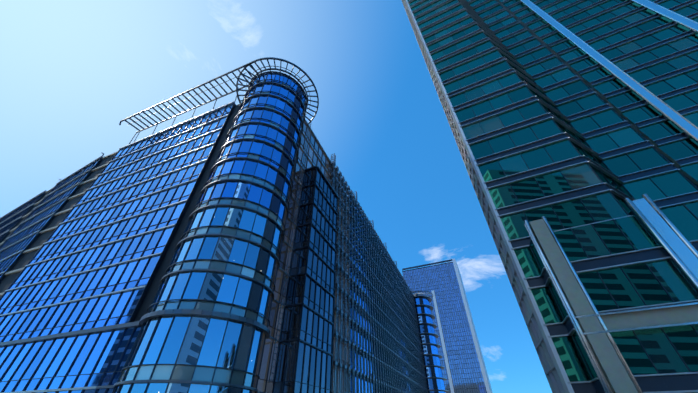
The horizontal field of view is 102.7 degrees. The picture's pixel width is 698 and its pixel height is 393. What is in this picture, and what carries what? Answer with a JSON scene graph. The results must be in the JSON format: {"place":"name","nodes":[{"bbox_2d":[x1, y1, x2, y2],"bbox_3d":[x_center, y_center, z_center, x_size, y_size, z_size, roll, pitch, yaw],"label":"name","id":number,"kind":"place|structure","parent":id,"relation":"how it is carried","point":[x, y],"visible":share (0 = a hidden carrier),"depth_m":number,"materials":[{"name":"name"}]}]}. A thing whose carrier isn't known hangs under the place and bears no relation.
{"place":"outdoors","nodes":[
{"label":"outdoors","id":0,"kind":"place"},
{"bbox_2d":[0,57,448,392],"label":"building","id":1,"kind":"structure","parent":0,"point":[231,247],"depth_m":38.80,"materials":[{"name":"blue glass"}]},
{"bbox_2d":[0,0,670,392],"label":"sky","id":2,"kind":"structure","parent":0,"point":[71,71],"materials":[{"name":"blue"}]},
{"bbox_2d":[402,259,492,392],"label":"tower","id":3,"kind":"structure","parent":0,"point":[462,362],"depth_m":292.69,"materials":[{"name":"blue glass"}]},
{"bbox_3d":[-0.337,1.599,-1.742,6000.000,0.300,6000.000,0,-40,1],"label":"ground","id":4,"kind":"structure","parent":0,"visible":0},
{"bbox_2d":[0,152,103,277],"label":"building wing","id":5,"kind":"structure","parent":4,"relation":"on","point":[22,225],"depth_m":63.61,"materials":[{"name":"blue glass"}]},
{"bbox_2d":[402,0,697,392],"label":"tower","id":6,"kind":"structure","parent":4,"relation":"on","point":[555,111],"depth_m":32.90,"materials":[{"name":"green glass"}]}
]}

